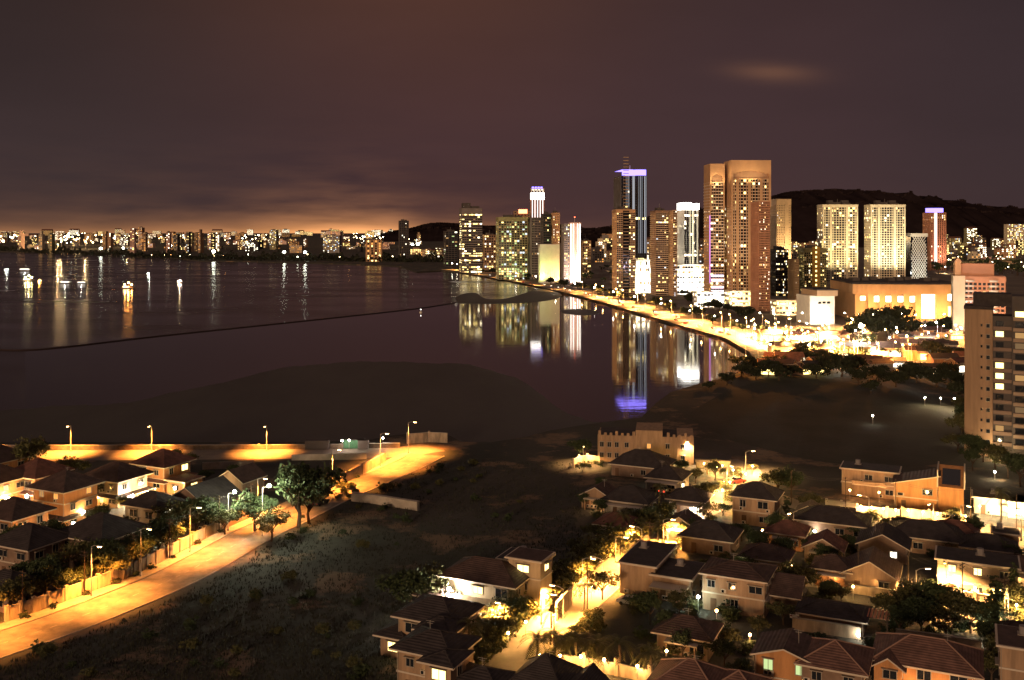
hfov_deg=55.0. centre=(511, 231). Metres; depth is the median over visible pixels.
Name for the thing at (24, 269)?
boat
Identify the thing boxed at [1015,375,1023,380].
window
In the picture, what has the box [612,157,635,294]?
balcony tower
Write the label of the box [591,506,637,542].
house
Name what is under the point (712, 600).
door
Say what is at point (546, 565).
window
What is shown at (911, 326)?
tree
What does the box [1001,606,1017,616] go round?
shrub
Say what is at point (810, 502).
house
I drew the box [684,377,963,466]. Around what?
field
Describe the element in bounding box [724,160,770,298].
framed tower
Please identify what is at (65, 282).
boat
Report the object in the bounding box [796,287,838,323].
entrance pavilion
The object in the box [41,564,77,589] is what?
tree
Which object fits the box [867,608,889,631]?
pergola
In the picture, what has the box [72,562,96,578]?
tree
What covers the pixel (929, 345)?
tree
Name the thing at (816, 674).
window
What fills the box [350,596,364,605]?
shrub
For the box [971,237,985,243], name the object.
suburb building
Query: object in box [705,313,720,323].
tree
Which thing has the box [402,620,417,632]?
window
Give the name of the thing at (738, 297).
lit podium
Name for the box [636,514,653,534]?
shrub
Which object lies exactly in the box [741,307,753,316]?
tree
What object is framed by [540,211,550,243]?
apartment tower
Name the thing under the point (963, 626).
shrub
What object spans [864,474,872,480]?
window
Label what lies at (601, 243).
building
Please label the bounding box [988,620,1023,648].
house
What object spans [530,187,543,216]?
crowned tower
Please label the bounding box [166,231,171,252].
mainland tower
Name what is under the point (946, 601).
tree
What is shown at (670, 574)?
house
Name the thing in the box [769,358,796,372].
shophouse
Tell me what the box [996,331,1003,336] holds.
window
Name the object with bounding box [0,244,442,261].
woods
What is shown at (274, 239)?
mainland tower
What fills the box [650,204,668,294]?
balconied tower
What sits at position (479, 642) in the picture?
shrub
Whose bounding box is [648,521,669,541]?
palm tree
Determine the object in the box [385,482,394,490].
shrub
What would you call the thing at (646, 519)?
shrub
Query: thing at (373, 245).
block
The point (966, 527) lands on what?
house
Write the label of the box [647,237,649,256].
building
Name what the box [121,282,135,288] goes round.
boat
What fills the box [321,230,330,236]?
mainland building
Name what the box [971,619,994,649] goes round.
tree
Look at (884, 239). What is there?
condominium tower
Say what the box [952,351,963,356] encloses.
shophouse
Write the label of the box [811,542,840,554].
tree
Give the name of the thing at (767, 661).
window
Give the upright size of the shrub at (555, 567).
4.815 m
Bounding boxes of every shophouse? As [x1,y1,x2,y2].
[758,359,776,375]
[759,330,782,340]
[763,352,773,356]
[766,341,792,351]
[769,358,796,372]
[772,352,804,360]
[772,356,800,361]
[786,330,812,340]
[790,334,815,342]
[793,363,812,375]
[796,329,813,333]
[797,360,826,374]
[810,349,828,353]
[815,343,834,351]
[816,331,840,339]
[831,342,855,354]
[838,331,850,338]
[852,342,872,354]
[853,332,877,340]
[854,354,883,368]
[859,358,894,371]
[870,342,875,350]
[871,351,889,358]
[876,341,899,349]
[879,343,901,356]
[888,357,906,367]
[890,338,902,343]
[891,333,914,338]
[901,345,917,360]
[902,338,923,344]
[911,332,935,338]
[913,362,939,368]
[915,346,938,360]
[919,326,942,331]
[921,339,948,345]
[924,353,959,363]
[934,329,951,338]
[944,357,963,372]
[945,340,958,346]
[946,331,963,339]
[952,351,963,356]
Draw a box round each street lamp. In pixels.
[90,545,101,595]
[140,528,151,576]
[189,506,201,551]
[227,490,236,530]
[262,484,270,535]
[380,433,388,465]
[408,421,416,452]
[495,601,509,618]
[540,593,556,624]
[549,583,563,618]
[582,557,595,582]
[615,536,628,562]
[662,518,675,542]
[916,567,930,581]
[1003,588,1008,619]
[1020,512,1022,540]
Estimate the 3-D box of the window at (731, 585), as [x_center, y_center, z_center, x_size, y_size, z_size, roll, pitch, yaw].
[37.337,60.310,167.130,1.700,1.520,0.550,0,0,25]
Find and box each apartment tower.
[443,227,457,265]
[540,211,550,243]
[550,210,559,243]
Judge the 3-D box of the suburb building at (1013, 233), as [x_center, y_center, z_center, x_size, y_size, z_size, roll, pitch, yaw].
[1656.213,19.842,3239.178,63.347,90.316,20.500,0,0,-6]
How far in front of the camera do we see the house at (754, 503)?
218.01 m
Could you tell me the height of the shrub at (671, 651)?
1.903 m
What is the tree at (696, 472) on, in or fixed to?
on the ground at (670, 410)
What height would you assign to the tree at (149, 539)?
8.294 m
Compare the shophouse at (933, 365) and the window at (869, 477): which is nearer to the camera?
the window at (869, 477)
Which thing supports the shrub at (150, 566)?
on the pavement
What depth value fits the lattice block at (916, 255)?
1339.74 m
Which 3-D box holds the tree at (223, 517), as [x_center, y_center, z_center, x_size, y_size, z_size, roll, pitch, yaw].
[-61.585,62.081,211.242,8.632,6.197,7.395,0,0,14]
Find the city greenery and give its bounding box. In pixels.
[581,253,1023,358]
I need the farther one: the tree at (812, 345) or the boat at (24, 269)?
the boat at (24, 269)
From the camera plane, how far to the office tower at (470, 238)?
1560.29 m
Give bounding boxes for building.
[0,237,6,242]
[3,233,9,241]
[31,236,38,245]
[41,229,52,234]
[53,232,63,239]
[69,229,79,234]
[84,233,94,242]
[115,233,122,244]
[120,236,129,245]
[148,243,154,247]
[212,229,222,232]
[224,232,230,239]
[235,233,240,239]
[247,229,252,234]
[257,239,263,248]
[261,240,267,247]
[279,240,287,243]
[281,233,289,236]
[289,240,297,248]
[304,238,307,246]
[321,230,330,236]
[342,242,349,245]
[358,242,362,251]
[371,230,380,235]
[382,242,389,248]
[410,248,421,254]
[421,248,426,255]
[427,249,435,255]
[593,246,603,262]
[595,239,605,256]
[599,235,611,249]
[606,250,611,259]
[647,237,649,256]
[699,238,703,245]
[699,246,703,257]
[699,248,701,262]
[791,245,799,250]
[791,251,797,258]
[809,241,816,245]
[946,244,948,254]
[946,255,958,260]
[947,237,961,245]
[949,248,957,254]
[958,243,967,257]
[963,246,972,258]
[964,227,976,243]
[968,243,978,246]
[968,252,979,258]
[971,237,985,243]
[971,246,979,253]
[974,237,981,242]
[978,243,986,257]
[991,238,999,249]
[994,247,1008,259]
[1000,238,1003,246]
[1002,257,1017,262]
[1004,224,1023,243]
[1007,243,1015,257]
[1007,247,1011,256]
[1015,240,1023,254]
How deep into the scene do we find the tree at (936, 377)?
410.19 m
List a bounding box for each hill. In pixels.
[377,222,588,240]
[560,188,1023,246]
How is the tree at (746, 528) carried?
on the ground at (670, 410)
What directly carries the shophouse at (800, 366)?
on the ground at (670, 410)
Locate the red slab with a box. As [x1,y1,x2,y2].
[751,201,769,310]
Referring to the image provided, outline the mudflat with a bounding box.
[0,361,599,441]
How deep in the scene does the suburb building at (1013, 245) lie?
2441.07 m
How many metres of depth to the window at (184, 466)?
251.40 m
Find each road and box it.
[0,453,441,656]
[28,443,442,459]
[457,269,766,346]
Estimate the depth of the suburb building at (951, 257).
2197.81 m
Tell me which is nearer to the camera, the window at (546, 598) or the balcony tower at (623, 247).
the window at (546, 598)
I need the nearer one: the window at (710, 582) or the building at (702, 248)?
the window at (710, 582)
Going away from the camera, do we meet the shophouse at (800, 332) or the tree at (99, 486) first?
the tree at (99, 486)
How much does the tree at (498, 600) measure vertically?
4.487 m
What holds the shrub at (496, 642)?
on the ground at (670, 410)
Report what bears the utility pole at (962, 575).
on the street at (813, 585)
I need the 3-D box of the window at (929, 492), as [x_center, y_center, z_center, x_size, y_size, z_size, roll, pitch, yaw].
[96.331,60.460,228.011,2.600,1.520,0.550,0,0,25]
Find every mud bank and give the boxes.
[455,289,560,303]
[561,309,598,314]
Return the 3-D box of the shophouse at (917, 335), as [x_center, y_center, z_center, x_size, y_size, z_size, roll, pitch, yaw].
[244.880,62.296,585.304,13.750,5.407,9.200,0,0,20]
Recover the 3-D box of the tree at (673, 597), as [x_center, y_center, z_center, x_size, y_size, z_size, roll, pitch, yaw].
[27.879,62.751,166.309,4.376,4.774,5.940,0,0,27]
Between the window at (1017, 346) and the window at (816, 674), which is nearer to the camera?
the window at (816, 674)
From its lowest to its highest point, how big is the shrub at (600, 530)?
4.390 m
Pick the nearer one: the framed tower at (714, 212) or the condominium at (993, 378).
the condominium at (993, 378)
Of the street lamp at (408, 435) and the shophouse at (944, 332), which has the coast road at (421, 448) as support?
the street lamp at (408, 435)
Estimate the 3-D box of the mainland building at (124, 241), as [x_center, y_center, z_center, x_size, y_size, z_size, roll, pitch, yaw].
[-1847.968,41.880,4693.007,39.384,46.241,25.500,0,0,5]
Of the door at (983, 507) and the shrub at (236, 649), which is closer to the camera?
the shrub at (236, 649)
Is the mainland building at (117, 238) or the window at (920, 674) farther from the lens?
the mainland building at (117, 238)
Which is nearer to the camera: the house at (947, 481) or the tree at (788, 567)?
the tree at (788, 567)
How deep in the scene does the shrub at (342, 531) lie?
211.27 m
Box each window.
[0,522,8,528]
[0,548,7,556]
[3,484,10,491]
[14,551,25,560]
[15,480,23,487]
[24,480,31,485]
[35,548,45,558]
[36,513,43,523]
[39,491,43,496]
[52,542,60,552]
[53,493,57,499]
[70,501,77,510]
[70,513,78,523]
[85,498,92,506]
[86,486,92,493]
[108,499,115,503]
[122,482,127,489]
[127,508,137,516]
[137,477,144,485]
[143,510,151,518]
[152,469,158,475]
[169,467,173,474]
[171,484,178,490]
[181,462,189,470]
[385,639,396,652]
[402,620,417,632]
[403,655,414,667]
[429,666,446,679]
[457,661,465,675]
[471,584,483,594]
[493,587,507,598]
[515,562,529,573]
[516,585,523,594]
[544,560,551,571]
[544,595,549,606]
[665,443,669,448]
[689,643,703,655]
[692,585,697,596]
[699,576,701,588]
[706,578,715,587]
[712,544,723,552]
[726,581,736,590]
[729,597,738,608]
[739,498,746,506]
[747,584,762,594]
[757,500,768,509]
[758,516,767,523]
[761,656,773,669]
[766,596,771,610]
[793,663,800,675]
[810,668,822,679]
[834,527,844,535]
[841,674,854,679]
[853,529,862,536]
[859,295,865,300]
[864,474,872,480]
[874,295,878,301]
[877,580,889,588]
[881,667,897,679]
[883,476,892,482]
[884,489,893,495]
[886,296,890,301]
[889,550,897,558]
[898,296,902,301]
[912,541,923,549]
[916,669,930,679]
[921,488,932,495]
[922,294,934,318]
[947,563,956,572]
[948,305,950,316]
[949,675,967,679]
[972,567,982,575]
[995,657,999,674]
[996,321,1003,325]
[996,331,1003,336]
[996,342,1003,346]
[996,352,1003,357]
[996,363,1003,367]
[996,373,1003,378]
[996,384,1003,388]
[996,394,1003,399]
[996,404,1003,409]
[996,415,1003,420]
[996,425,1003,430]
[996,436,1003,441]
[999,570,1009,579]
[1002,504,1007,512]
[1013,508,1023,515]
[1015,312,1023,316]
[1015,322,1023,327]
[1015,333,1023,338]
[1015,343,1023,348]
[1015,354,1023,359]
[1015,365,1023,370]
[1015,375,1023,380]
[1015,386,1023,391]
[1015,397,1023,402]
[1015,407,1023,412]
[1015,418,1023,423]
[1015,428,1023,434]
[1015,439,1023,444]
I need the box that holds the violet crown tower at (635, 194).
[614,169,646,258]
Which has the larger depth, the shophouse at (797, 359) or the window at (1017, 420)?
the shophouse at (797, 359)
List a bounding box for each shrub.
[18,609,30,618]
[30,639,45,651]
[36,642,57,657]
[49,602,57,608]
[79,666,97,675]
[82,590,89,595]
[110,577,121,583]
[131,570,139,575]
[142,628,160,638]
[147,563,157,568]
[178,637,201,648]
[183,615,198,630]
[199,593,214,603]
[213,657,228,667]
[228,667,241,676]
[230,644,243,653]
[249,587,261,599]
[250,591,262,597]
[269,626,284,633]
[280,569,298,580]
[284,532,295,539]
[287,596,298,603]
[297,526,308,533]
[300,589,316,598]
[312,648,323,654]
[315,621,330,634]
[330,651,341,657]
[334,492,344,498]
[338,529,346,533]
[339,487,350,493]
[345,654,363,667]
[346,483,356,486]
[346,663,371,679]
[347,619,362,629]
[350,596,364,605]
[355,539,370,547]
[376,481,385,489]
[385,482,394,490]
[400,512,412,522]
[435,463,444,467]
[435,479,443,484]
[468,458,477,464]
[471,621,498,643]
[471,622,509,653]
[471,634,490,646]
[474,642,501,664]
[478,614,514,635]
[479,601,530,637]
[480,602,523,622]
[480,632,507,654]
[483,604,516,640]
[489,610,519,640]
[503,512,512,520]
[514,591,531,603]
[522,610,537,622]
[526,599,540,614]
[548,588,559,603]
[552,560,568,588]
[552,567,569,594]
[557,559,576,582]
[557,571,580,591]
[558,556,594,572]
[560,561,585,582]
[567,547,600,563]
[567,624,583,633]
[570,545,603,562]
[574,544,599,569]
[575,542,604,561]
[575,618,588,631]
[581,607,605,617]
[584,612,603,626]
[585,534,619,558]
[585,618,606,632]
[589,509,599,516]
[589,543,611,561]
[593,533,627,555]
[594,527,632,546]
[599,520,644,549]
[606,525,628,540]
[624,509,653,517]
[625,507,663,521]
[627,601,649,615]
[632,625,654,639]
[633,519,655,542]
[635,516,653,529]
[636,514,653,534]
[639,642,661,662]
[643,500,676,516]
[650,527,662,535]
[662,644,681,655]
[683,650,704,659]
[687,597,702,609]
[704,511,716,520]
[716,599,741,620]
[717,478,732,487]
[717,627,742,641]
[721,483,732,488]
[722,608,742,622]
[723,490,731,501]
[724,550,734,556]
[733,472,743,477]
[736,639,755,655]
[746,463,758,468]
[805,553,817,564]
[808,529,819,535]
[808,631,832,638]
[817,585,836,598]
[846,544,857,553]
[864,508,881,518]
[878,618,907,632]
[921,578,937,584]
[923,625,940,633]
[926,548,934,556]
[947,619,973,633]
[999,599,1023,615]
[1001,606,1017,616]
[1011,613,1023,621]
[1013,608,1023,615]
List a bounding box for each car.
[312,498,328,505]
[616,594,637,604]
[658,486,668,492]
[729,476,746,483]
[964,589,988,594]
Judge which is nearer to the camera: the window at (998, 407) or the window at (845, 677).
the window at (845, 677)
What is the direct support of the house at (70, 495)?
on the ground at (670, 410)
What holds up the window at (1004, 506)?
in the house at (980, 498)
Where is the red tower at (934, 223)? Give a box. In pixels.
[923,208,945,269]
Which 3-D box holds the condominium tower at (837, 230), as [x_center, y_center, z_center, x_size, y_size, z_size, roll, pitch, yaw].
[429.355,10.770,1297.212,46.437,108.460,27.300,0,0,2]
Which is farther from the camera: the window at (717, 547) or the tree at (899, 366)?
the tree at (899, 366)
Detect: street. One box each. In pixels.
[485,459,761,670]
[737,478,1023,535]
[804,575,1016,621]
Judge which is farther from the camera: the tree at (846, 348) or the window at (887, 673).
the tree at (846, 348)
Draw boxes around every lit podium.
[635,259,649,292]
[693,291,724,306]
[724,290,750,305]
[770,299,795,314]
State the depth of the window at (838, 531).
207.81 m
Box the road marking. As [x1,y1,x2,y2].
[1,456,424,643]
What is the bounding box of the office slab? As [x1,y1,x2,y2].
[528,217,540,279]
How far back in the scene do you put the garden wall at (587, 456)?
275.05 m
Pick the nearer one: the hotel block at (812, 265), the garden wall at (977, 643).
the garden wall at (977, 643)
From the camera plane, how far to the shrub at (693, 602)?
169.02 m
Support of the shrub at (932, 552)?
on the ground at (670, 410)
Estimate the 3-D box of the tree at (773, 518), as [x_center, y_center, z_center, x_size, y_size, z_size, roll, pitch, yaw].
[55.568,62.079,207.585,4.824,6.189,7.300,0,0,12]
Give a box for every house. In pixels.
[0,444,33,467]
[0,464,23,499]
[0,493,56,533]
[0,522,69,576]
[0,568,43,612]
[15,455,74,500]
[24,467,105,525]
[60,512,150,573]
[84,460,155,507]
[120,490,185,533]
[129,448,204,493]
[172,475,248,529]
[220,462,267,495]
[372,589,484,657]
[388,620,481,679]
[412,547,555,617]
[456,657,515,679]
[495,545,555,560]
[508,650,583,679]
[571,662,609,679]
[579,479,614,511]
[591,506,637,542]
[600,485,660,512]
[608,447,676,478]
[616,540,678,595]
[643,462,692,491]
[647,655,772,679]
[649,557,704,609]
[650,608,723,661]
[660,507,703,541]
[665,482,714,515]
[677,519,743,557]
[698,553,777,617]
[728,478,784,526]
[737,542,795,571]
[750,628,811,679]
[763,514,811,553]
[769,572,808,613]
[792,504,873,539]
[793,499,820,512]
[793,596,872,636]
[794,637,874,679]
[801,529,848,563]
[809,553,852,587]
[839,459,901,499]
[839,546,902,589]
[855,521,911,564]
[871,632,984,679]
[888,515,965,554]
[891,461,964,513]
[932,514,979,533]
[934,545,1020,599]
[958,528,1019,553]
[971,488,1023,518]
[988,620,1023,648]
[990,522,1020,545]
[995,624,1023,679]
[1010,553,1023,585]
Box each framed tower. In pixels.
[704,164,724,291]
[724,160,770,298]
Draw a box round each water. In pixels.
[0,233,556,410]
[25,292,748,422]
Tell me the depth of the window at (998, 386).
286.13 m
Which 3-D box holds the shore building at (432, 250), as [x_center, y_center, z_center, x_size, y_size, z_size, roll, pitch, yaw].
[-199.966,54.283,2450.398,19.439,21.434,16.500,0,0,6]
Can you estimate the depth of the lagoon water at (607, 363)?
532.86 m
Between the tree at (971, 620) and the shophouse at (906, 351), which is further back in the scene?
the shophouse at (906, 351)
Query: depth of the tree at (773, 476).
242.35 m
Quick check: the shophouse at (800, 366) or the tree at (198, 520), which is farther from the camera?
the shophouse at (800, 366)
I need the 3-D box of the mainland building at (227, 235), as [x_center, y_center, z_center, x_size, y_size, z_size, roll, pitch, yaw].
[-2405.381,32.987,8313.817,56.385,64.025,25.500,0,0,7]
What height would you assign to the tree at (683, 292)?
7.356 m
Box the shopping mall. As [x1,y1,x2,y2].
[830,276,950,320]
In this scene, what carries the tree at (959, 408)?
on the field
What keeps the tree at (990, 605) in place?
on the ground at (670, 410)
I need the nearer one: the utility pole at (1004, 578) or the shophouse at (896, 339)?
the utility pole at (1004, 578)
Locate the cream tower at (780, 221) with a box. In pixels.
[770,199,790,258]
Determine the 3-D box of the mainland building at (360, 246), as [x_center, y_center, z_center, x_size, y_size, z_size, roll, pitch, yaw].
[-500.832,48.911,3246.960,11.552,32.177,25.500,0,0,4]
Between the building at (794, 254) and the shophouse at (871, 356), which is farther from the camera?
the building at (794, 254)
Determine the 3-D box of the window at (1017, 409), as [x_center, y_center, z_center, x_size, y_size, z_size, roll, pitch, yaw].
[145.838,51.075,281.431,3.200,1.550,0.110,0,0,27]
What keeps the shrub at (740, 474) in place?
on the ground at (670, 410)
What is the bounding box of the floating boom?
[0,302,456,350]
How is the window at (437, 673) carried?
in the house at (425, 652)
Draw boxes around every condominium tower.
[817,200,857,281]
[864,200,905,278]
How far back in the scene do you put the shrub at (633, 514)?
214.94 m
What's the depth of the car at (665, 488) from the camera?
244.44 m
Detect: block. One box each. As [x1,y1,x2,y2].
[366,238,381,261]
[513,209,530,217]
[538,244,559,282]
[561,224,569,284]
[581,238,590,277]
[770,242,788,295]
[788,259,798,298]
[798,242,826,290]
[906,233,927,278]
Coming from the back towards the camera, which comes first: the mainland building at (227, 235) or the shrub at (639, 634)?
the mainland building at (227, 235)
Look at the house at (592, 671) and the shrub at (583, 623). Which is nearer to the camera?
the house at (592, 671)
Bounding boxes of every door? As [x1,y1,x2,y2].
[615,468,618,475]
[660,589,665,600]
[691,542,695,552]
[710,598,715,610]
[901,500,905,507]
[981,504,985,513]
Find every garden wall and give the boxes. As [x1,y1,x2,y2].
[4,521,221,621]
[5,443,399,449]
[202,460,253,469]
[292,453,366,459]
[340,452,385,481]
[351,492,418,510]
[406,431,447,443]
[555,586,571,620]
[556,648,652,679]
[572,453,599,467]
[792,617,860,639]
[825,498,856,507]
[848,584,896,596]
[856,503,899,517]
[896,628,981,648]
[901,506,964,521]
[961,590,1007,601]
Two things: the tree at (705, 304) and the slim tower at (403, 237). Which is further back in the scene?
the slim tower at (403, 237)
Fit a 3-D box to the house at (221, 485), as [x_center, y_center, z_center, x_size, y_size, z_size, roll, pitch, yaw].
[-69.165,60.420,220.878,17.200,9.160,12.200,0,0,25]
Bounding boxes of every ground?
[0,234,1023,679]
[481,241,1023,362]
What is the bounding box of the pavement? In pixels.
[0,452,410,630]
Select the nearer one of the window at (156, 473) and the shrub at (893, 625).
the shrub at (893, 625)
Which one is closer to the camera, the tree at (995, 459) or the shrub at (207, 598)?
the shrub at (207, 598)
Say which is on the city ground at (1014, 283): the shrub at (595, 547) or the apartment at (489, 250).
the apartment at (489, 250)
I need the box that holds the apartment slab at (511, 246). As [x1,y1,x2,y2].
[496,215,527,279]
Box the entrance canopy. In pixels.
[694,452,731,475]
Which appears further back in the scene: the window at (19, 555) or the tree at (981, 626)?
the window at (19, 555)
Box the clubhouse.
[598,422,693,464]
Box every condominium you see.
[951,257,1005,330]
[964,292,1023,456]
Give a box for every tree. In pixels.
[0,523,25,534]
[0,573,35,604]
[8,575,47,600]
[9,560,40,576]
[10,434,52,461]
[24,554,66,593]
[32,578,51,592]
[39,516,67,529]
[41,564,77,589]
[49,537,101,581]
[55,455,91,470]
[68,571,86,584]
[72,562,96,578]
[83,503,110,517]
[86,535,128,572]
[90,559,114,572]
[97,483,104,493]
[100,538,153,578]
[113,495,131,511]
[118,536,144,559]
[122,514,140,520]
[123,525,158,570]
[147,514,186,543]
[150,500,210,537]
[150,529,176,549]
[172,448,184,453]
[173,494,217,530]
[175,522,191,541]
[182,508,214,529]
[186,452,201,462]
[198,469,214,480]
[205,500,227,521]
[208,508,244,534]
[227,463,238,469]
[231,488,281,531]
[252,508,292,541]
[272,460,348,527]
[283,481,334,523]
[373,567,429,603]
[404,560,453,594]
[456,616,484,642]
[471,616,493,635]
[489,596,505,607]
[498,588,520,605]
[504,594,530,615]
[520,629,553,660]
[535,604,566,644]
[535,623,579,658]
[546,277,554,282]
[548,632,601,662]
[558,279,569,286]
[566,438,593,454]
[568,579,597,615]
[569,282,579,288]
[576,492,589,507]
[577,282,586,289]
[578,633,615,668]
[580,523,601,538]
[580,532,596,546]
[585,284,598,289]
[585,568,621,599]
[591,498,607,512]
[594,477,606,483]
[595,286,607,294]
[599,634,639,665]
[607,288,620,296]
[612,510,632,523]
[615,291,628,299]
[625,590,662,624]
[629,643,664,671]
[631,296,641,303]
[635,505,663,518]
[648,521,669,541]
[650,296,663,307]
[650,483,668,500]
[650,609,686,625]
[652,514,673,529]
[653,652,682,664]
[663,303,677,311]
[664,587,691,612]
[667,623,693,656]
[672,460,689,468]
[677,519,695,528]
[679,289,689,294]
[679,306,691,314]
[684,305,705,317]
[684,608,699,616]
[688,467,703,482]
[694,481,721,492]
[696,502,722,514]
[699,301,713,307]
[701,458,726,480]
[701,638,737,664]
[702,381,715,389]
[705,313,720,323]
[709,297,720,308]
[712,619,730,634]
[715,302,722,309]
[717,502,731,515]
[718,370,736,384]
[722,304,733,311]
[724,657,753,671]
[725,319,737,328]
[726,354,744,363]
[729,523,751,540]
[731,361,752,376]
[734,552,760,562]
[736,323,750,330]
[738,308,750,318]
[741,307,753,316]
[742,355,758,365]
[742,364,766,379]
[746,529,769,542]
[746,614,771,636]
[753,324,766,329]
[754,358,782,376]
[759,467,786,487]
[763,362,792,380]
[764,509,786,525]
[764,601,798,624]
[770,535,796,549]
[776,559,815,584]
[778,464,804,497]
[782,496,791,519]
[783,365,808,376]
[786,345,805,354]
[793,340,819,349]
[796,491,827,503]
[798,347,828,358]
[798,362,830,378]
[799,539,808,548]
[799,565,822,581]
[809,339,824,343]
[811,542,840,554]
[812,354,840,374]
[818,579,838,593]
[820,337,830,342]
[820,351,859,376]
[830,586,851,600]
[838,534,856,553]
[841,364,874,384]
[842,321,863,337]
[842,344,863,353]
[845,311,878,329]
[845,527,862,533]
[846,348,866,354]
[851,356,871,372]
[860,312,890,331]
[861,379,881,392]
[862,636,874,646]
[863,304,896,318]
[868,318,903,336]
[870,364,889,380]
[870,591,907,623]
[876,368,909,386]
[877,517,891,523]
[885,314,919,333]
[887,578,937,605]
[887,602,920,628]
[889,305,914,319]
[891,515,909,519]
[897,361,920,369]
[900,320,922,331]
[900,593,938,630]
[901,363,933,382]
[911,576,967,605]
[914,340,940,348]
[919,366,954,386]
[922,320,950,328]
[922,338,951,352]
[925,582,988,627]
[925,602,970,634]
[928,362,959,380]
[933,316,950,323]
[940,346,963,352]
[940,433,963,451]
[940,512,963,519]
[941,319,951,328]
[942,370,963,382]
[943,506,966,519]
[944,411,963,434]
[946,380,963,397]
[946,600,991,632]
[951,395,963,406]
[952,403,963,428]
[957,433,986,450]
[958,446,981,470]
[965,514,985,531]
[968,439,1000,461]
[969,601,1014,622]
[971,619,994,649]
[979,631,997,655]
[983,443,1009,470]
[983,594,1001,648]
[984,650,997,679]
[985,486,1017,521]
[987,574,1003,608]
[988,449,1020,478]
[989,582,1006,615]
[1000,540,1023,554]
[1001,450,1023,486]
[1002,581,1023,602]
[1008,562,1019,584]
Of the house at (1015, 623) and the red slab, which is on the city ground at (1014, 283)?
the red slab
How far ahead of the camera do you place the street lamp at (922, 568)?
171.44 m
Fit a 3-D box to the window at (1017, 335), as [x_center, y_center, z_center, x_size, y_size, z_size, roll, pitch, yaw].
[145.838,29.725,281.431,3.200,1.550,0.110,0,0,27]
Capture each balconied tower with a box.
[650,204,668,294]
[669,210,676,295]
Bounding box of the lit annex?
[677,264,703,294]
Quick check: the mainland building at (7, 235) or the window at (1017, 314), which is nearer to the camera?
the window at (1017, 314)
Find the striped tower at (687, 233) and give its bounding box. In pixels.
[677,203,698,263]
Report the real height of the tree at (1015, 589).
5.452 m
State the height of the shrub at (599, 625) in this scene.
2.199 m
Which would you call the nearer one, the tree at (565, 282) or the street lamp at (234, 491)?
the street lamp at (234, 491)
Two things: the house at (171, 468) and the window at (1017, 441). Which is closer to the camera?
the house at (171, 468)
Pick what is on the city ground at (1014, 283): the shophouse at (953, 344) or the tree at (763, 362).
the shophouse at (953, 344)
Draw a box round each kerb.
[0,456,443,658]
[483,532,645,664]
[572,543,677,631]
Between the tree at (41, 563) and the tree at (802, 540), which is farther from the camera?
the tree at (802, 540)
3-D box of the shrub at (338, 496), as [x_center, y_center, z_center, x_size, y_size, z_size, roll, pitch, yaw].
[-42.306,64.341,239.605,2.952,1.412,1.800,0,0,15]
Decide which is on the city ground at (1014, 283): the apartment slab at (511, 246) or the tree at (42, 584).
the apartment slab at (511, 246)
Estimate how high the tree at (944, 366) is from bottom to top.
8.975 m
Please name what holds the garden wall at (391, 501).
on the ground at (670, 410)
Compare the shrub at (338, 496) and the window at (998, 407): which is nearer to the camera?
the shrub at (338, 496)
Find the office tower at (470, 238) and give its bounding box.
[459,203,481,272]
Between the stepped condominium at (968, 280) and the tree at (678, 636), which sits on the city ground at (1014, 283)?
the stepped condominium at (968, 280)
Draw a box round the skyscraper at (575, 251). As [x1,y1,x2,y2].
[568,217,580,284]
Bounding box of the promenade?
[453,270,766,348]
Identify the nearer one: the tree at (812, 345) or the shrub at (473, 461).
the shrub at (473, 461)
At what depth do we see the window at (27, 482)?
235.31 m
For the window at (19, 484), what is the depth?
234.68 m
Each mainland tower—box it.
[17,231,24,248]
[39,231,44,250]
[48,233,54,252]
[102,231,107,249]
[108,233,112,250]
[130,228,135,252]
[138,227,144,249]
[142,232,147,250]
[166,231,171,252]
[172,234,179,250]
[186,232,190,252]
[191,232,193,243]
[194,232,198,250]
[198,229,203,252]
[207,232,211,249]
[212,233,215,249]
[216,233,220,251]
[238,239,250,249]
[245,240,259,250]
[270,229,278,249]
[290,245,303,252]
[323,234,340,252]
[326,231,341,250]
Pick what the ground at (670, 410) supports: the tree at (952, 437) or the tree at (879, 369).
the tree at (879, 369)
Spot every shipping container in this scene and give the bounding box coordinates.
[305,439,329,449]
[343,438,364,447]
[357,439,368,448]
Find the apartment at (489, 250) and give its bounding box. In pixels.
[483,233,495,272]
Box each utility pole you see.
[19,570,25,612]
[81,550,87,589]
[130,533,136,569]
[166,518,173,557]
[549,591,558,637]
[582,562,591,608]
[646,521,653,540]
[790,470,792,503]
[907,551,908,580]
[960,562,964,592]
[1001,576,1008,614]
[1015,494,1017,527]
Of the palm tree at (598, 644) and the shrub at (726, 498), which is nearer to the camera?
the palm tree at (598, 644)
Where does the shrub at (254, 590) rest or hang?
on the ground at (670, 410)
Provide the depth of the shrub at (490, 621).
155.31 m
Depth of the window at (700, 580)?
177.19 m
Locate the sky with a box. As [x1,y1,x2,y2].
[0,0,1023,232]
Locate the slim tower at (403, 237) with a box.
[398,219,408,258]
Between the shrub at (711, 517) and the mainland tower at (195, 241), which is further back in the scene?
the mainland tower at (195, 241)
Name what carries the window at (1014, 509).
in the house at (980, 498)
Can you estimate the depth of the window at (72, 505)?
216.72 m
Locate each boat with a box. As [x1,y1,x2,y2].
[18,266,32,270]
[22,275,35,280]
[59,281,71,283]
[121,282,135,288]
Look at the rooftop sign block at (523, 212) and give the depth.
1694.53 m

